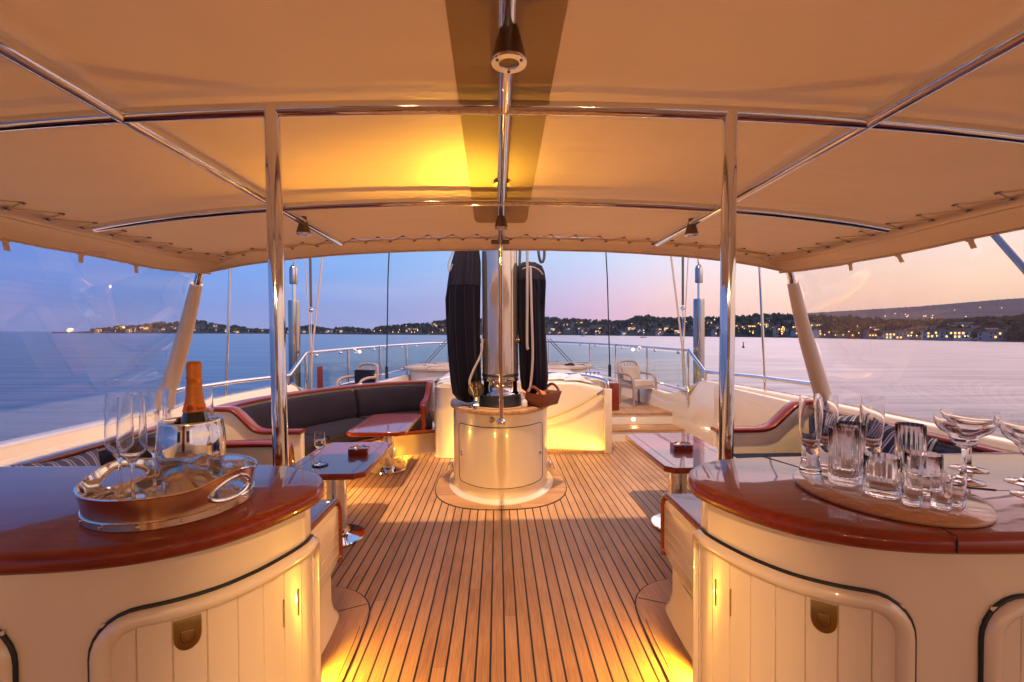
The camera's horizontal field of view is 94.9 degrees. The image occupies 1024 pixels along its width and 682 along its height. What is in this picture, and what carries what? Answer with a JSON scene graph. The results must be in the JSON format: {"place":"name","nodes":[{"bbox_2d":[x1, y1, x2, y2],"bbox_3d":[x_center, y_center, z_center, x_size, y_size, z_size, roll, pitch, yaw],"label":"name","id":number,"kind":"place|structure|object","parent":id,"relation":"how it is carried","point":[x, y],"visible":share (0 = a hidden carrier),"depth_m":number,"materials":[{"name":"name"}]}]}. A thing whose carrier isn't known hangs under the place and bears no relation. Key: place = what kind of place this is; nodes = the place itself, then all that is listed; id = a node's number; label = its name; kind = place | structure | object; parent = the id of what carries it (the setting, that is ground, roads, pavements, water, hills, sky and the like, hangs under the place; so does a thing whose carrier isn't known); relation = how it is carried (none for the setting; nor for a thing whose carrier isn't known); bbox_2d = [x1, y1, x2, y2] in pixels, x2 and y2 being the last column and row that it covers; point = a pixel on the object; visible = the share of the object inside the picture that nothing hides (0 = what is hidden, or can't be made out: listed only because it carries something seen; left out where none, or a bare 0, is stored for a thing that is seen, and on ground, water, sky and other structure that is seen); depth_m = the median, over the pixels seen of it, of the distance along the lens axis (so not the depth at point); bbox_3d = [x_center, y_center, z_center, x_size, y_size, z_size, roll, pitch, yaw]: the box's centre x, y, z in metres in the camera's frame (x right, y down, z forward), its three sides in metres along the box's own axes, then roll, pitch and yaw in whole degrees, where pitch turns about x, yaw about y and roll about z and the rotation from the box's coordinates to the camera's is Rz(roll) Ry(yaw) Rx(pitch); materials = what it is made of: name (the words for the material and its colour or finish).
{"place":"outdoors","nodes":[
{"label":"outdoors","id":0,"kind":"place"},
{"bbox_2d":[0,331,1023,441],"bbox_3d":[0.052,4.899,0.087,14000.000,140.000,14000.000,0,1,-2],"label":"sea","id":1,"kind":"structure","parent":0,"point":[50,381],"depth_m":71.86,"materials":[{"name":"liquid"}]},
{"bbox_2d":[0,372,1019,460],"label":"yacht hull","id":2,"kind":"object","parent":1,"relation":"on","point":[694,416],"visible":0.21,"depth_m":4.63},
{"bbox_2d":[224,268,231,395],"bbox_3d":[-1.855,-5.014,4.191,1.906,13.303,0.040,0,1,9],"label":"shroud","id":3,"kind":"object","parent":2,"relation":"attached to","point":[228,330],"visible":0.32,"depth_m":4.40,"materials":[{"name":"silver metal"}]},
{"bbox_2d":[288,260,300,387],"bbox_3d":[-1.820,-5.562,5.437,2.274,13.252,0.140,0,1,24],"label":"stay ram","id":4,"kind":"object","parent":2,"relation":"attached to","point":[294,345],"visible":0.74,"depth_m":5.91,"materials":[{"name":"silver metal"}]},
{"bbox_2d":[385,238,389,378],"bbox_3d":[-1.528,-5.502,6.752,0.074,12.423,3.776,-1,1,-25],"label":"stay","id":5,"kind":"object","parent":2,"relation":"attached to","point":[386,371],"visible":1,"depth_m":8.52,"materials":[{"name":"black metal"}]},
{"bbox_2d":[184,341,810,400],"bbox_3d":[-0.209,0.402,7.636,5.162,0.650,7.982,0,1,-2],"label":"railing","id":6,"kind":"object","parent":2,"relation":"attached to","point":[647,347],"visible":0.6,"depth_m":5.99,"materials":[{"name":"silver metal"}]},
{"bbox_2d":[304,259,310,388],"bbox_3d":[-2.564,-0.448,5.877,0.045,2.081,0.150,-1,1,-44],"label":"running line","id":7,"kind":"object","parent":6,"relation":"attached to","point":[308,322],"visible":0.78,"depth_m":5.86,"materials":[{"name":"beige fabric"}]},
{"bbox_2d":[309,258,312,317],"bbox_3d":[-2.524,-0.688,5.894,0.057,1.600,0.054,0,1,35],"label":"rigging lanyard","id":8,"kind":"object","parent":6,"relation":"attached to","point":[310,281],"visible":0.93,"depth_m":5.88,"materials":[{"name":"grey fabric"}]},
{"bbox_2d":[310,257,323,388],"bbox_3d":[-2.417,-0.439,5.894,0.231,2.103,0.088,-1,1,-31],"label":"running line","id":9,"kind":"object","parent":6,"relation":"attached to","point":[314,328],"visible":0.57,"depth_m":5.86,"materials":[{"name":"beige fabric"}]},
{"bbox_2d":[317,366,322,387],"bbox_3d":[-2.469,0.468,6.105,0.073,0.280,0.143,0,1,-2],"label":"navigation board","id":10,"kind":"object","parent":6,"relation":"attached to","point":[319,376],"visible":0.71,"depth_m":6.04,"materials":[{"name":"red paint"}]},
{"bbox_2d":[670,256,684,385],"bbox_3d":[2.090,-0.469,6.032,0.231,2.103,0.088,0,1,27],"label":"running line","id":11,"kind":"object","parent":6,"relation":"attached to","point":[678,320],"visible":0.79,"depth_m":6.00,"materials":[{"name":"beige fabric"}]},
{"bbox_2d":[681,257,684,336],"bbox_3d":[2.194,-0.720,6.038,0.057,1.600,0.054,-1,1,-38],"label":"rigging lanyard","id":12,"kind":"object","parent":6,"relation":"attached to","point":[682,308],"visible":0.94,"depth_m":6.03,"materials":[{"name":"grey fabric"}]},
{"bbox_2d":[683,258,688,384],"bbox_3d":[2.239,-0.480,6.024,0.045,2.081,0.150,1,1,40],"label":"running line","id":13,"kind":"object","parent":6,"relation":"attached to","point":[684,320],"visible":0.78,"depth_m":6.00,"materials":[{"name":"beige fabric"}]},
{"bbox_2d":[321,441,691,681],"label":"deck","id":14,"kind":"structure","parent":2,"relation":"on","point":[547,593],"depth_m":2.71,"materials":[{"name":"brown wood"}]},
{"bbox_2d":[0,435,294,466],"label":"side bench","id":15,"kind":"object","parent":14,"relation":"on","point":[259,451],"visible":0.13,"depth_m":2.74,"materials":[{"name":"grey fabric"}]},
{"bbox_2d":[11,449,100,466],"bbox_3d":[-2.143,0.748,2.289,0.141,0.400,0.420,-22,-3,1],"label":"pillow","id":16,"kind":"object","parent":15,"relation":"on","point":[90,458],"visible":0.11,"depth_m":2.35,"materials":[{"name":"grey fabric"}]},
{"bbox_2d":[0,465,324,681],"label":"bar counter","id":17,"kind":"object","parent":14,"relation":"on","point":[232,594],"visible":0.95,"depth_m":0.80,"materials":[{"name":"brown wood"}]},
{"bbox_2d":[0,629,18,681],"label":"door","id":18,"kind":"structure","parent":17,"relation":"in","point":[9,672],"depth_m":0.73,"materials":[{"name":"white wood"}]},
{"bbox_2d":[73,453,257,531],"bbox_3d":[-0.667,0.280,0.928,0.295,0.073,0.306,0,1,-2],"label":"serving tray","id":19,"kind":"object","parent":17,"relation":"on","point":[232,486],"visible":0.84,"depth_m":0.83,"materials":[{"name":"silver metal"}]},
{"bbox_2d":[104,392,135,498],"bbox_3d":[-0.781,0.207,0.935,0.049,0.205,0.049,0,1,-2],"label":"champagne flute","id":20,"kind":"object","parent":19,"relation":"in","point":[110,422],"visible":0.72,"depth_m":0.92,"materials":[{"name":"clear glass"}]},
{"bbox_2d":[116,395,147,498],"bbox_3d":[-0.724,0.207,0.897,0.049,0.205,0.049,0,1,-2],"label":"champagne flute","id":21,"kind":"object","parent":19,"relation":"in","point":[131,439],"visible":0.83,"depth_m":0.88,"materials":[{"name":"clear glass"}]},
{"bbox_2d":[140,390,166,493],"bbox_3d":[-0.742,0.206,0.974,0.049,0.205,0.049,0,1,-2],"label":"champagne flute","id":22,"kind":"object","parent":19,"relation":"in","point":[155,404],"visible":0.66,"depth_m":0.96,"materials":[{"name":"clear glass"}]},
{"bbox_2d":[164,387,185,418],"bbox_3d":[-0.730,0.205,1.022,0.049,0.205,0.049,0,1,-2],"label":"champagne flute","id":23,"kind":"object","parent":19,"relation":"in","point":[175,398],"visible":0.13,"depth_m":1.00,"materials":[{"name":"clear glass"}]},
{"bbox_2d":[155,414,225,494],"bbox_3d":[-0.651,0.234,0.957,0.120,0.150,0.120,0,1,-2],"label":"wine cooler","id":24,"kind":"object","parent":19,"relation":"in","point":[189,456],"visible":0.84,"depth_m":0.91,"materials":[{"name":"silver metal"}]},
{"bbox_2d":[180,361,209,423],"bbox_3d":[-0.646,0.169,0.959,0.062,0.255,0.062,0,1,-2],"label":"champagne bottle","id":25,"kind":"object","parent":24,"relation":"in","point":[194,409],"visible":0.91,"depth_m":0.94,"materials":[{"name":"orange glass"}]},
{"bbox_2d":[202,386,213,414],"bbox_3d":[-0.687,0.204,1.043,0.049,0.205,0.049,0,1,-2],"label":"champagne flute","id":26,"kind":"object","parent":19,"relation":"in","point":[208,394],"visible":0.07,"depth_m":1.04,"materials":[{"name":"clear glass"}]},
{"bbox_2d":[87,534,321,681],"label":"door","id":27,"kind":"structure","parent":17,"relation":"in","point":[263,624],"depth_m":0.83,"materials":[{"name":"beige wood"}]},
{"bbox_2d":[214,380,434,462],"bbox_3d":[-1.737,0.925,4.976,1.086,0.797,2.694,0,1,31],"label":"curved sofa","id":28,"kind":"object","parent":14,"relation":"on","point":[336,413],"visible":0.55,"depth_m":5.15,"materials":[{"name":"grey fabric"}]},
{"bbox_2d":[311,498,342,654],"bbox_3d":[-1.274,1.085,1.794,0.905,0.582,1.226,0,1,-2],"label":"bench end","id":29,"kind":"object","parent":14,"relation":"on","point":[326,523],"visible":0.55,"depth_m":2.23,"materials":[{"name":"white wood"}]},
{"bbox_2d":[290,442,391,546],"bbox_3d":[-1.205,1.079,3.349,0.538,0.523,0.870,0,1,-2],"label":"deck table","id":30,"kind":"object","parent":14,"relation":"on","point":[339,470],"visible":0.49,"depth_m":3.20,"materials":[{"name":"brown wood"}]},
{"bbox_2d":[312,462,327,467],"bbox_3d":[-1.268,0.818,3.107,0.100,0.008,0.100,0,1,-2],"label":"coaster","id":31,"kind":"object","parent":30,"relation":"on","point":[315,466],"visible":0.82,"depth_m":3.08,"materials":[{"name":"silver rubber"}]},
{"bbox_2d":[314,431,325,465],"bbox_3d":[-1.269,0.706,3.105,0.073,0.215,0.073,0,1,-2],"label":"wine glass","id":32,"kind":"object","parent":31,"relation":"on","point":[319,441],"visible":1,"depth_m":3.08,"materials":[{"name":"clear"}]},
{"bbox_2d":[348,444,369,455],"bbox_3d":[-1.113,0.793,3.422,0.136,0.046,0.136,-1,1,-10],"label":"ashtray","id":33,"kind":"object","parent":30,"relation":"on","point":[356,450],"visible":1,"depth_m":3.37,"materials":[{"name":"brown wood"}]},
{"bbox_2d":[321,586,369,681],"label":"margin board","id":34,"kind":"object","parent":14,"relation":"on","point":[351,607],"visible":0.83,"depth_m":2.18,"materials":[{"name":"brown"}]},
{"bbox_2d":[347,414,420,473],"bbox_3d":[-1.223,1.057,4.624,0.520,0.523,0.960,0,1,-2],"label":"deck table","id":35,"kind":"object","parent":14,"relation":"on","point":[386,427],"visible":0.92,"depth_m":4.66,"materials":[{"name":"brown wood"}]},
{"bbox_2d":[434,384,454,457],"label":"companionway column","id":36,"kind":"structure","parent":14,"relation":"on","point":[444,430],"depth_m":5.28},
{"bbox_2d":[435,465,566,510],"bbox_3d":[-0.104,1.319,4.410,1.240,0.007,1.455,0,1,-2],"label":"margin board","id":37,"kind":"object","parent":14,"relation":"on","point":[445,494],"visible":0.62,"depth_m":3.97,"materials":[{"name":"brown"}]},
{"bbox_2d":[448,391,552,505],"bbox_3d":[-0.109,0.935,4.496,0.990,0.761,1.424,0,1,-2],"label":"mast cabinet","id":38,"kind":"object","parent":37,"relation":"on","point":[497,465],"visible":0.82,"depth_m":3.90,"materials":[{"name":"white wood"}]},
{"bbox_2d":[468,381,483,407],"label":"pulley block","id":39,"kind":"structure","parent":38,"relation":"on","point":[477,387],"depth_m":3.97,"materials":[{"name":"silver metal"}]},
{"bbox_2d":[468,339,482,395],"bbox_3d":[-0.301,0.226,3.989,0.137,0.492,0.048,-1,1,-26],"label":"halyard","id":40,"kind":"object","parent":39,"relation":"attached to","point":[474,368],"visible":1,"depth_m":3.98,"materials":[{"name":"beige fabric"}]},
{"bbox_2d":[479,236,521,407],"bbox_3d":[-0.142,-6.054,4.043,0.380,13.234,0.380,0,1,-2],"label":"mast","id":41,"kind":"object","parent":38,"relation":"on","point":[489,397],"visible":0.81,"depth_m":4.01,"materials":[{"name":"metal"}]},
{"bbox_2d":[445,251,481,402],"bbox_3d":[-0.427,-0.125,4.131,0.316,1.330,0.273,0,1,-2],"label":"sail bag","id":42,"kind":"object","parent":41,"relation":"hanging from","point":[462,299],"visible":0.9,"depth_m":4.03,"materials":[{"name":"black fabric"}]},
{"bbox_2d":[517,262,547,393],"bbox_3d":[0.174,-0.110,4.166,0.291,1.170,0.279,0,1,-2],"label":"sail bag","id":43,"kind":"object","parent":41,"relation":"hanging from","point":[540,376],"visible":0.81,"depth_m":4.08,"materials":[{"name":"black fabric"}]},
{"bbox_2d":[526,251,528,349],"bbox_3d":[0.129,-0.447,3.988,0.030,1.049,0.033,0,1,-2],"label":"halyard","id":44,"kind":"object","parent":43,"relation":"attached to","point":[527,288],"visible":0.86,"depth_m":3.98,"materials":[{"name":"beige fabric"}]},
{"bbox_2d":[527,267,533,391],"bbox_3d":[0.155,-0.098,3.997,0.051,1.067,0.048,-1,1,-25],"label":"halyard","id":45,"kind":"object","parent":43,"relation":"attached to","point":[532,334],"visible":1,"depth_m":3.99,"materials":[{"name":"beige fabric"}]},
{"bbox_2d":[525,382,561,406],"bbox_3d":[0.272,0.468,4.119,0.208,0.184,0.328,0,1,36],"label":"wicker basket","id":46,"kind":"object","parent":38,"relation":"on","point":[550,398],"visible":0.9,"depth_m":4.03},
{"bbox_2d":[0,0,1023,465],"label":"canopy","id":47,"kind":"object","parent":14,"relation":"on","point":[200,138],"visible":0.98,"depth_m":1.35,"materials":[{"name":"beige fabric"}]},
{"bbox_2d":[296,216,310,235],"bbox_3d":[-1.055,-0.583,2.379,0.071,0.090,0.071,0,1,-2],"label":"canopy spotlight","id":48,"kind":"object","parent":47,"relation":"attached to","point":[303,229],"visible":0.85,"depth_m":2.36,"materials":[{"name":"brown metal"}]},
{"bbox_2d":[494,215,507,229],"bbox_3d":[-0.056,-0.618,2.409,0.071,0.090,0.071,0,1,-2],"label":"canopy spotlight","id":49,"kind":"object","parent":47,"relation":"hanging from","point":[501,223],"visible":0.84,"depth_m":2.39,"materials":[{"name":"brown metal"}]},
{"bbox_2d":[491,20,526,73],"bbox_3d":[-0.006,-0.586,0.920,0.071,0.090,0.071,0,1,-2],"label":"canopy spotlight","id":50,"kind":"object","parent":47,"relation":"hanging from","point":[509,56],"visible":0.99,"depth_m":0.90,"materials":[{"name":"brown metal"}]},
{"bbox_2d":[684,218,698,236],"bbox_3d":[0.943,-0.597,2.470,0.071,0.090,0.071,0,1,-2],"label":"canopy spotlight","id":51,"kind":"object","parent":47,"relation":"attached to","point":[691,231],"visible":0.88,"depth_m":2.45,"materials":[{"name":"brown metal"}]},
{"bbox_2d":[990,234,1023,273],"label":"awning strut","id":52,"kind":"object","parent":47,"relation":"attached to","point":[1009,251],"depth_m":2.49,"materials":[{"name":"silver metal"}]},
{"bbox_2d":[434,369,611,453],"bbox_3d":[0.065,0.880,6.802,2.090,0.800,2.840,0,1,-2],"label":"coachroof","id":53,"kind":"object","parent":14,"relation":"on","point":[585,428],"visible":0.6,"depth_m":5.55,"materials":[{"name":"paint"}]},
{"bbox_2d":[548,372,569,379],"bbox_3d":[0.641,0.439,6.031,0.500,0.088,0.320,0,1,-7],"label":"folded towel","id":54,"kind":"object","parent":53,"relation":"on","point":[553,376],"visible":0.44,"depth_m":5.90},
{"bbox_2d":[547,389,603,419],"bbox_3d":[0.710,0.751,5.501,0.722,0.395,0.043,0,1,11],"label":"rope handrail","id":55,"kind":"object","parent":53,"relation":"attached to","point":[599,393],"visible":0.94,"depth_m":5.48,"materials":[{"name":"beige fabric"}]},
{"bbox_2d":[548,372,608,388],"bbox_3d":[0.746,0.474,5.841,1.090,0.146,0.186,0,1,39],"label":"grab rail","id":56,"kind":"object","parent":53,"relation":"on","point":[606,381],"visible":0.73,"depth_m":5.61,"materials":[{"name":"silver metal"}]},
{"bbox_2d":[564,372,602,380],"bbox_3d":[0.895,0.436,5.889,0.500,0.096,0.320,0,1,4],"label":"folded towel","id":57,"kind":"object","parent":53,"relation":"on","point":[574,377],"visible":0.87,"depth_m":5.78,"materials":[{"name":"white fabric"}]},
{"bbox_2d":[612,408,683,441],"bbox_3d":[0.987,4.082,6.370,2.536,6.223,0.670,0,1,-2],"label":"side steps","id":58,"kind":"structure","parent":14,"relation":"attached to","point":[632,421],"depth_m":6.33,"materials":[{"name":"white wood"}]},
{"bbox_2d":[600,379,618,410],"bbox_3d":[1.399,0.769,6.761,0.155,0.383,0.500,0,1,-2],"label":"deck locker","id":59,"kind":"object","parent":58,"relation":"on","point":[614,386],"visible":0.39,"depth_m":6.51,"materials":[{"name":"brown wood"}]},
{"bbox_2d":[635,578,691,681],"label":"margin board","id":60,"kind":"object","parent":14,"relation":"on","point":[671,653],"visible":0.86,"depth_m":2.19,"materials":[{"name":"brown"}]},
{"bbox_2d":[625,433,734,529],"bbox_3d":[1.257,1.061,3.529,0.570,0.523,1.040,0,1,-2],"label":"deck table","id":61,"kind":"object","parent":14,"relation":"on","point":[658,451],"visible":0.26,"depth_m":3.38,"materials":[{"name":"brown wood"}]},
{"bbox_2d":[670,441,692,451],"bbox_3d":[1.252,0.777,3.474,0.136,0.046,0.136,0,1,4],"label":"ashtray","id":62,"kind":"object","parent":61,"relation":"on","point":[683,446],"visible":1,"depth_m":3.41,"materials":[{"name":"brown wood"}]},
{"bbox_2d":[661,492,700,657],"bbox_3d":[1.220,1.069,1.870,0.905,0.582,1.226,0,1,-2],"label":"bench end","id":63,"kind":"object","parent":14,"relation":"on","point":[680,519],"visible":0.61,"depth_m":2.22,"materials":[{"name":"white wood"}]},
{"bbox_2d":[714,385,788,425],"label":"side wall","id":64,"kind":"structure","parent":14,"relation":"on","point":[752,408],"depth_m":4.59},
{"bbox_2d":[687,452,1023,681],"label":"bar counter","id":65,"kind":"object","parent":14,"relation":"on","point":[793,581],"visible":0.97,"depth_m":0.82,"materials":[{"name":"brown wood"}]},
{"bbox_2d":[692,527,916,681],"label":"door","id":66,"kind":"structure","parent":65,"relation":"in","point":[754,619],"depth_m":0.86,"materials":[{"name":"beige wood"}]},
{"bbox_2d":[793,468,997,527],"bbox_3d":[0.748,0.304,0.951,0.290,0.008,0.345,0,1,-2],"label":"serving board","id":67,"kind":"object","parent":65,"relation":"on","point":[974,513],"visible":0.64,"depth_m":0.86,"materials":[{"name":"brown wood"}]},
{"bbox_2d":[799,395,822,473],"bbox_3d":[0.683,0.213,1.075,0.047,0.171,0.047,0,1,-2],"label":"stout flute","id":68,"kind":"object","parent":67,"relation":"on","point":[810,418],"visible":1,"depth_m":1.06,"materials":[{"name":"clear glass"}]},
{"bbox_2d":[815,393,838,468],"bbox_3d":[0.742,0.212,1.109,0.047,0.171,0.047,0,1,-2],"label":"stout flute","id":69,"kind":"object","parent":67,"relation":"on","point":[830,409],"visible":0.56,"depth_m":1.09,"materials":[{"name":"clear glass"}]},
{"bbox_2d":[828,426,859,486],"bbox_3d":[0.700,0.242,0.992,0.054,0.116,0.054,0,1,-2],"label":"ribbed tumbler","id":70,"kind":"object","parent":67,"relation":"on","point":[843,453],"visible":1,"depth_m":0.97,"materials":[{"name":"clear glass"}]},
{"bbox_2d":[836,421,865,477],"bbox_3d":[0.754,0.240,1.048,0.054,0.116,0.054,0,1,-2],"label":"ribbed tumbler","id":71,"kind":"object","parent":67,"relation":"on","point":[860,426],"visible":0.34,"depth_m":1.02,"materials":[{"name":"clear glass"}]},
{"bbox_2d":[859,395,884,451],"bbox_3d":[0.829,0.212,1.083,0.047,0.171,0.047,0,1,-2],"label":"stout flute","id":72,"kind":"object","parent":67,"relation":"on","point":[872,412],"visible":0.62,"depth_m":1.06,"materials":[{"name":"clear glass"}]},
{"bbox_2d":[863,452,901,498],"bbox_3d":[0.724,0.262,0.920,0.060,0.077,0.060,0,1,-2],"label":"whisky tumbler","id":73,"kind":"object","parent":67,"relation":"on","point":[882,475],"visible":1,"depth_m":0.90,"materials":[{"name":"clear glass"}]},
{"bbox_2d":[895,422,926,469],"bbox_3d":[0.873,0.240,1.030,0.054,0.116,0.054,0,1,-2],"label":"ribbed tumbler","id":74,"kind":"object","parent":67,"relation":"on","point":[909,435],"visible":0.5,"depth_m":1.01,"materials":[{"name":"clear glass"}]},
{"bbox_2d":[902,470,922,506],"bbox_3d":[0.739,0.272,0.868,0.031,0.060,0.031,0,1,-2],"label":"shot glass","id":75,"kind":"object","parent":67,"relation":"on","point":[912,487],"visible":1,"depth_m":0.86,"materials":[{"name":"clear"}]},
{"bbox_2d":[903,449,943,495],"bbox_3d":[0.818,0.261,0.935,0.060,0.077,0.060,0,1,-2],"label":"whisky tumbler","id":76,"kind":"object","parent":67,"relation":"on","point":[926,463],"visible":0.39,"depth_m":0.91,"materials":[{"name":"clear glass"}]},
{"bbox_2d":[930,472,952,509],"bbox_3d":[0.777,0.272,0.851,0.031,0.060,0.031,0,1,-2],"label":"shot glass","id":77,"kind":"object","parent":67,"relation":"on","point":[941,491],"visible":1,"depth_m":0.84,"materials":[{"name":"clear"}]},
{"bbox_2d":[944,470,966,506],"bbox_3d":[0.816,0.271,0.865,0.031,0.060,0.031,0,1,-2],"label":"shot glass","id":78,"kind":"object","parent":67,"relation":"on","point":[959,487],"visible":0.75,"depth_m":0.85,"materials":[{"name":"clear"}]},
{"bbox_2d":[933,414,997,485],"bbox_3d":[0.986,0.236,1.025,0.102,0.138,0.102,0,1,-2],"label":"cocktail coupe","id":79,"kind":"object","parent":65,"relation":"on","point":[964,432],"visible":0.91,"depth_m":1.01,"materials":[{"name":"clear glass"}]},
{"bbox_2d":[940,407,1000,472],"bbox_3d":[1.082,0.234,1.113,0.102,0.138,0.102,0,1,-2],"label":"cocktail coupe","id":80,"kind":"object","parent":65,"relation":"on","point":[974,412],"visible":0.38,"depth_m":1.11,"materials":[{"name":"clear glass"}]},
{"bbox_2d":[978,593,1023,681],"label":"door","id":81,"kind":"structure","parent":65,"relation":"in","point":[1001,631],"depth_m":0.78,"materials":[{"name":"beige wood"}]},
{"bbox_2d":[994,414,1023,485],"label":"cocktail coupe","id":82,"kind":"object","parent":65,"relation":"on","point":[1009,417],"visible":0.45,"depth_m":1.03,"materials":[{"name":"clear glass"}]},
{"bbox_2d":[999,421,1023,497],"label":"cocktail coupe","id":83,"kind":"object","parent":65,"relation":"on","point":[1012,431],"visible":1,"depth_m":0.94,"materials":[{"name":"clear glass"}]},
{"bbox_2d":[711,400,1015,457],"bbox_3d":[2.101,0.935,2.323,0.925,0.822,3.282,0,1,-2],"label":"side bench","id":84,"kind":"object","parent":14,"relation":"on","point":[777,434],"visible":0.21,"depth_m":3.86,"materials":[{"name":"white fabric"}]},
{"bbox_2d":[838,414,859,421],"bbox_3d":[2.231,0.690,3.202,0.132,0.420,0.400,18,-8,2],"label":"pillow","id":85,"kind":"object","parent":84,"relation":"on","point":[855,418],"visible":0.03,"depth_m":3.14,"materials":[{"name":"blue fabric"}]},
{"bbox_2d":[881,423,939,453],"bbox_3d":[2.205,0.699,2.741,0.141,0.420,0.420,20,5,-6],"label":"pillow","id":86,"kind":"object","parent":84,"relation":"on","point":[888,443],"visible":0.1,"depth_m":2.72,"materials":[{"name":"blue fabric"}]},
{"bbox_2d":[434,395,657,422],"bbox_3d":[-0.263,1.053,9.566,4.610,0.260,6.000,0,1,-2],"label":"foredeck","id":87,"kind":"object","parent":2,"relation":"on","point":[626,403],"visible":0.05,"depth_m":6.98,"materials":[{"name":"brown wood"}]},
{"bbox_2d":[335,363,378,385],"bbox_3d":[-2.192,0.653,6.716,0.440,0.663,0.484,0,1,23],"label":"wicker armchair","id":88,"kind":"object","parent":87,"relation":"on","point":[362,376],"visible":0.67,"depth_m":6.79,"materials":[{"name":"beige wicker"}]},
{"bbox_2d":[403,361,592,380],"bbox_3d":[-0.276,0.696,9.910,3.970,0.443,2.120,0,1,-2],"label":"round lounge","id":89,"kind":"object","parent":87,"relation":"on","point":[428,371],"visible":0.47,"depth_m":9.32,"materials":[{"name":"beige fabric"}]},
{"bbox_2d":[617,359,656,406],"bbox_3d":[1.864,0.621,7.090,0.440,0.663,0.484,-1,1,-22],"label":"wicker armchair","id":90,"kind":"object","parent":87,"relation":"on","point":[626,375],"visible":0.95,"depth_m":7.12,"materials":[{"name":"beige wicker"}]},
{"bbox_2d":[605,252,610,376],"bbox_3d":[1.084,-5.520,6.832,0.074,12.423,3.776,0,1,21],"label":"stay","id":91,"kind":"object","parent":2,"relation":"attached to","point":[609,370],"visible":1,"depth_m":8.64,"materials":[{"name":"black metal"}]},
{"bbox_2d":[693,259,704,383],"bbox_3d":[1.455,-5.584,5.537,2.274,13.252,0.140,-1,1,-27],"label":"stay ram","id":92,"kind":"object","parent":2,"relation":"attached to","point":[698,329],"visible":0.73,"depth_m":6.07,"materials":[{"name":"silver metal"}]},
{"bbox_2d":[758,267,766,390],"bbox_3d":[1.573,-5.037,4.295,1.906,13.303,0.040,-1,1,-12],"label":"shroud","id":93,"kind":"object","parent":2,"relation":"attached to","point":[762,326],"visible":0.32,"depth_m":4.56,"materials":[{"name":"silver metal"}]},
{"bbox_2d":[0,230,1023,331],"label":"sky","id":94,"kind":"structure","parent":0,"point":[42,289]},
{"bbox_2d":[52,319,1023,341],"bbox_3d":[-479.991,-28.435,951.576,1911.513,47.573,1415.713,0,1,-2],"label":"hillside terrain","id":95,"kind":"structure","parent":0,"point":[787,334],"depth_m":991.08,"materials":[{"name":"plant"}]},
{"bbox_2d":[90,312,1023,338],"bbox_3d":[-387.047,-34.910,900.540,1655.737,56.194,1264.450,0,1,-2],"label":"shore woods","id":96,"kind":"object","parent":95,"relation":"on","point":[1016,324],"visible":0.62,"depth_m":755.79,"materials":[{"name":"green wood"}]},
{"bbox_2d":[882,330,902,339],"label":"house","id":97,"kind":"structure","parent":95,"relation":"on","point":[892,334],"depth_m":433.53,"materials":[{"name":"grey"}]},
{"bbox_2d":[903,329,922,339],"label":"house","id":98,"kind":"structure","parent":95,"relation":"on","point":[907,333],"depth_m":419.52,"materials":[{"name":"grey"}]},
{"bbox_2d":[921,329,929,339],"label":"house","id":99,"kind":"structure","parent":95,"relation":"on","point":[925,334],"depth_m":398.19,"materials":[{"name":"grey"}]},
{"bbox_2d":[937,329,954,340],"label":"house","id":100,"kind":"structure","parent":95,"relation":"on","point":[944,335],"depth_m":376.41,"materials":[{"name":"grey"}]},
{"bbox_2d":[953,328,984,340],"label":"house","id":101,"kind":"structure","parent":95,"relation":"on","point":[959,334],"depth_m":363.22,"materials":[{"name":"grey"}]},
{"bbox_2d":[981,329,1006,341],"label":"house","id":102,"kind":"structure","parent":95,"relation":"on","point":[992,335],"depth_m":336.57,"materials":[{"name":"grey"}]},
{"bbox_2d":[807,298,1023,319],"bbox_3d":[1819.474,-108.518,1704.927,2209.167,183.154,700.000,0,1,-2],"label":"distant hill","id":103,"kind":"structure","parent":0,"point":[1007,307],"depth_m":1803.82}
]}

